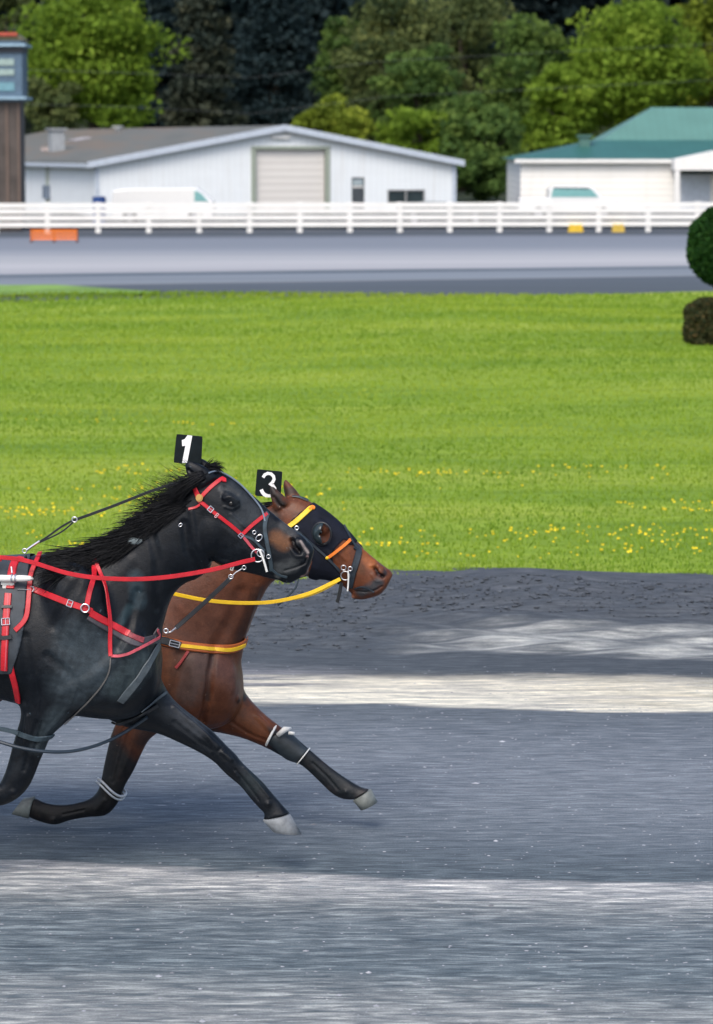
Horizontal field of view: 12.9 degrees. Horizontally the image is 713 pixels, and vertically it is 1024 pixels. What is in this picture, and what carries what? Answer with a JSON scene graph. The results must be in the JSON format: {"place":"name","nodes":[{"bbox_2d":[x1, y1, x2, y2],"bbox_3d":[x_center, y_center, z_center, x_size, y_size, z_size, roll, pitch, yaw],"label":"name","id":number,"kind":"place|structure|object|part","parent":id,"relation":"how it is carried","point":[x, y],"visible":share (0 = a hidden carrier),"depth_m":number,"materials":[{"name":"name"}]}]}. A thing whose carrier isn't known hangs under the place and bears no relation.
{"place":"outdoors","nodes":[
{"label":"outdoors","id":0,"kind":"place"},
{"bbox_2d":[0,284,155,294],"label":"grass verge","id":1,"kind":"object","parent":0,"point":[34,288],"depth_m":73.83,"materials":[{"name":"green plant"}]},
{"bbox_2d":[92,196,105,221],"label":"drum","id":2,"kind":"object","parent":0,"point":[101,199],"visible":0.34,"depth_m":141.13,"materials":[{"name":"blue plastic"}]},
{"bbox_2d":[25,0,613,202],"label":"hill","id":3,"kind":"structure","parent":0,"point":[462,197],"depth_m":267.31,"materials":[{"name":"green plant"}]},
{"bbox_2d":[137,0,187,127],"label":"tree","id":4,"kind":"object","parent":3,"relation":"on","point":[160,10],"visible":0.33,"depth_m":236.72,"materials":[{"name":"green plant"}]},
{"bbox_2d":[223,0,323,130],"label":"tree","id":5,"kind":"object","parent":3,"relation":"on","point":[273,41],"visible":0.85,"depth_m":241.96,"materials":[{"name":"green plant"}]},
{"bbox_2d":[307,16,363,108],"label":"tree","id":6,"kind":"object","parent":3,"relation":"on","point":[329,81],"visible":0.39,"depth_m":236.55,"materials":[{"name":"green plant"}]},
{"bbox_2d":[0,0,712,127],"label":"forest","id":7,"kind":"object","parent":3,"relation":"on","point":[557,12],"visible":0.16,"depth_m":274.06,"materials":[{"name":"green plant"}]},
{"bbox_2d":[35,80,703,113],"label":"overhead wire","id":8,"kind":"object","parent":3,"relation":"on","point":[364,99],"visible":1,"depth_m":198.33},
{"bbox_2d":[43,44,702,77],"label":"overhead wire","id":9,"kind":"object","parent":3,"relation":"on","point":[363,63],"visible":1,"depth_m":198.08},
{"bbox_2d":[330,0,463,141],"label":"tree","id":10,"kind":"object","parent":3,"relation":"on","point":[369,46],"visible":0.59,"depth_m":227.99,"materials":[{"name":"green plant"}]},
{"bbox_2d":[414,0,516,191],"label":"tree","id":11,"kind":"object","parent":3,"relation":"on","point":[472,32],"visible":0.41,"depth_m":239.67,"materials":[{"name":"green plant"}]},
{"bbox_2d":[465,12,572,153],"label":"tree","id":12,"kind":"object","parent":3,"relation":"on","point":[515,63],"visible":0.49,"depth_m":226.19,"materials":[{"name":"green plant"}]},
{"bbox_2d":[560,0,712,136],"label":"tree","id":13,"kind":"object","parent":3,"relation":"on","point":[649,27],"visible":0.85,"depth_m":221.63,"materials":[{"name":"green plant"}]},
{"bbox_2d":[0,228,688,297],"bbox_3d":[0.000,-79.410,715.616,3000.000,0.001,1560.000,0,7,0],"label":"ground","id":14,"kind":"structure","parent":0,"point":[344,230],"depth_m":132.27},
{"bbox_2d":[0,0,34,67],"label":"tree","id":15,"kind":"object","parent":14,"relation":"on","point":[7,6],"visible":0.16,"depth_m":229.23,"materials":[{"name":"green plant"}]},
{"bbox_2d":[24,75,84,133],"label":"tree","id":16,"kind":"object","parent":14,"relation":"on","point":[58,109],"visible":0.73,"depth_m":207.21,"materials":[{"name":"green plant"}]},
{"bbox_2d":[2,0,191,128],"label":"tree","id":17,"kind":"object","parent":14,"relation":"on","point":[96,39],"visible":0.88,"depth_m":209.56,"materials":[{"name":"green plant"}]},
{"bbox_2d":[156,0,254,126],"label":"tree","id":18,"kind":"object","parent":14,"relation":"on","point":[200,25],"visible":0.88,"depth_m":228.41,"materials":[{"name":"green plant"}]},
{"bbox_2d":[290,93,376,139],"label":"tree","id":19,"kind":"object","parent":14,"relation":"on","point":[337,117],"visible":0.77,"depth_m":202.15,"materials":[{"name":"green plant"}]},
{"bbox_2d":[370,105,452,155],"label":"tree","id":20,"kind":"object","parent":14,"relation":"on","point":[406,123],"visible":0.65,"depth_m":204.38,"materials":[{"name":"green plant"}]},
{"bbox_2d":[366,42,466,141],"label":"tree","id":21,"kind":"object","parent":14,"relation":"on","point":[421,77],"visible":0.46,"depth_m":218.47,"materials":[{"name":"green plant"}]},
{"bbox_2d":[425,91,528,199],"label":"tree","id":22,"kind":"object","parent":14,"relation":"on","point":[473,125],"visible":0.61,"depth_m":203.28,"materials":[{"name":"green plant"}]},
{"bbox_2d":[440,150,515,200],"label":"tree","id":23,"kind":"object","parent":14,"relation":"on","point":[482,174],"visible":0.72,"depth_m":200.57,"materials":[{"name":"green plant"}]},
{"bbox_2d":[519,61,604,151],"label":"tree","id":24,"kind":"object","parent":14,"relation":"on","point":[552,124],"visible":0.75,"depth_m":218.64,"materials":[{"name":"green plant"}]},
{"bbox_2d":[670,37,707,106],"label":"tree","id":25,"kind":"object","parent":14,"relation":"on","point":[677,104],"visible":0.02,"depth_m":243.86,"materials":[{"name":"green plant"}]},
{"bbox_2d":[671,0,712,106],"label":"tree","id":26,"kind":"object","parent":14,"relation":"on","point":[700,22],"visible":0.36,"depth_m":234.17,"materials":[{"name":"green plant"}]},
{"bbox_2d":[0,567,712,1023],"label":"track","id":27,"kind":"structure","parent":0,"point":[632,657],"depth_m":15.86,"materials":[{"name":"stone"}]},
{"bbox_2d":[0,434,313,834],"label":"horse","id":28,"kind":"object","parent":27,"relation":"on","point":[81,629],"visible":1,"depth_m":14.76},
{"bbox_2d":[0,469,392,823],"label":"horse","id":29,"kind":"object","parent":27,"relation":"on","point":[202,672],"visible":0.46,"depth_m":15.77},
{"bbox_2d":[243,573,712,653],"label":"clods","id":30,"kind":"object","parent":27,"relation":"on","point":[413,588],"visible":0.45,"depth_m":23.45,"materials":[{"name":"grey soil"}]},
{"bbox_2d":[0,290,712,583],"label":"lawn","id":31,"kind":"structure","parent":0,"point":[437,525],"depth_m":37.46,"materials":[{"name":"green plant"}]},
{"bbox_2d":[0,418,712,557],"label":"dandelions","id":32,"kind":"object","parent":31,"relation":"on","point":[399,542],"visible":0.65,"depth_m":28.67,"materials":[{"name":"yellow plant"}]},
{"bbox_2d":[682,206,712,345],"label":"topiary shrub","id":33,"kind":"object","parent":31,"relation":"on","point":[697,327],"visible":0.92,"depth_m":53.68,"materials":[{"name":"green plant"}]},
{"bbox_2d":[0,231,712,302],"bbox_3d":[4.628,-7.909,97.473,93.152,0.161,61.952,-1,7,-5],"label":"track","id":34,"kind":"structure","parent":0,"point":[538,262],"depth_m":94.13,"materials":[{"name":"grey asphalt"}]},
{"bbox_2d":[29,228,78,241],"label":"track barrier","id":35,"kind":"object","parent":34,"relation":"on","point":[53,238],"visible":1,"depth_m":113.90,"materials":[{"name":"orange paint"}]},
{"bbox_2d":[0,202,712,232],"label":"fence","id":36,"kind":"object","parent":34,"relation":"on","point":[399,217],"visible":0.98,"depth_m":126.83,"materials":[{"name":"white paint"}]},
{"bbox_2d":[568,224,582,231],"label":"concrete block","id":37,"kind":"object","parent":34,"relation":"on","point":[575,228],"depth_m":127.31,"materials":[{"name":"yellow paint"}]},
{"bbox_2d":[611,224,624,231],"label":"concrete block","id":38,"kind":"object","parent":34,"relation":"on","point":[617,228],"depth_m":127.32,"materials":[{"name":"yellow paint"}]},
{"bbox_2d":[26,207,700,228],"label":"yard","id":39,"kind":"structure","parent":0,"point":[437,227],"depth_m":146.38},
{"bbox_2d":[0,32,31,229],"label":"judges tower","id":40,"kind":"structure","parent":39,"relation":"on","point":[14,46],"depth_m":130.17,"materials":[{"name":"brown wood"}]},
{"bbox_2d":[111,187,215,221],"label":"delivery van","id":41,"kind":"object","parent":39,"relation":"on","point":[167,195],"visible":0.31,"depth_m":139.33,"materials":[{"name":"white paint"}]},
{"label":"window","id":42,"kind":"part","parent":41,"relation":"part of","materials":[{"name":"teal glass"}]},
{"bbox_2d":[25,125,464,214],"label":"metal shed","id":43,"kind":"structure","parent":39,"relation":"on","point":[262,164],"depth_m":162.21,"materials":[{"name":"white paint"}]},
{"bbox_2d":[256,149,323,213],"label":"roller door","id":44,"kind":"structure","parent":43,"relation":"in","point":[282,175],"depth_m":161.76,"materials":[{"name":"white metal"}]},
{"bbox_2d":[352,177,363,208],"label":"door","id":45,"kind":"structure","parent":43,"relation":"in","point":[357,182],"depth_m":162.99,"materials":[{"name":"white paint"}]},
{"bbox_2d":[387,189,424,202],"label":"window","id":46,"kind":"structure","parent":43,"relation":"in","point":[393,195],"depth_m":163.91,"materials":[{"name":"black glass"}]},
{"bbox_2d":[396,201,492,221],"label":"parked car","id":47,"kind":"object","parent":39,"relation":"on","point":[443,213],"visible":0.32,"depth_m":138.41,"materials":[{"name":"white paint"}]},
{"bbox_2d":[517,186,623,220],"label":"pickup truck","id":48,"kind":"object","parent":39,"relation":"on","point":[571,194],"visible":0.45,"depth_m":145.31,"materials":[{"name":"white paint"}]},
{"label":"window","id":49,"kind":"part","parent":48,"relation":"part of","materials":[{"name":"teal glass"}]},
{"bbox_2d":[504,107,712,207],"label":"green roofed barn","id":50,"kind":"structure","parent":0,"point":[658,154],"depth_m":174.13,"materials":[{"name":"metal"}]},
{"bbox_2d":[680,174,709,207],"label":"porch door","id":51,"kind":"structure","parent":50,"relation":"in","point":[694,187],"depth_m":174.01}
]}

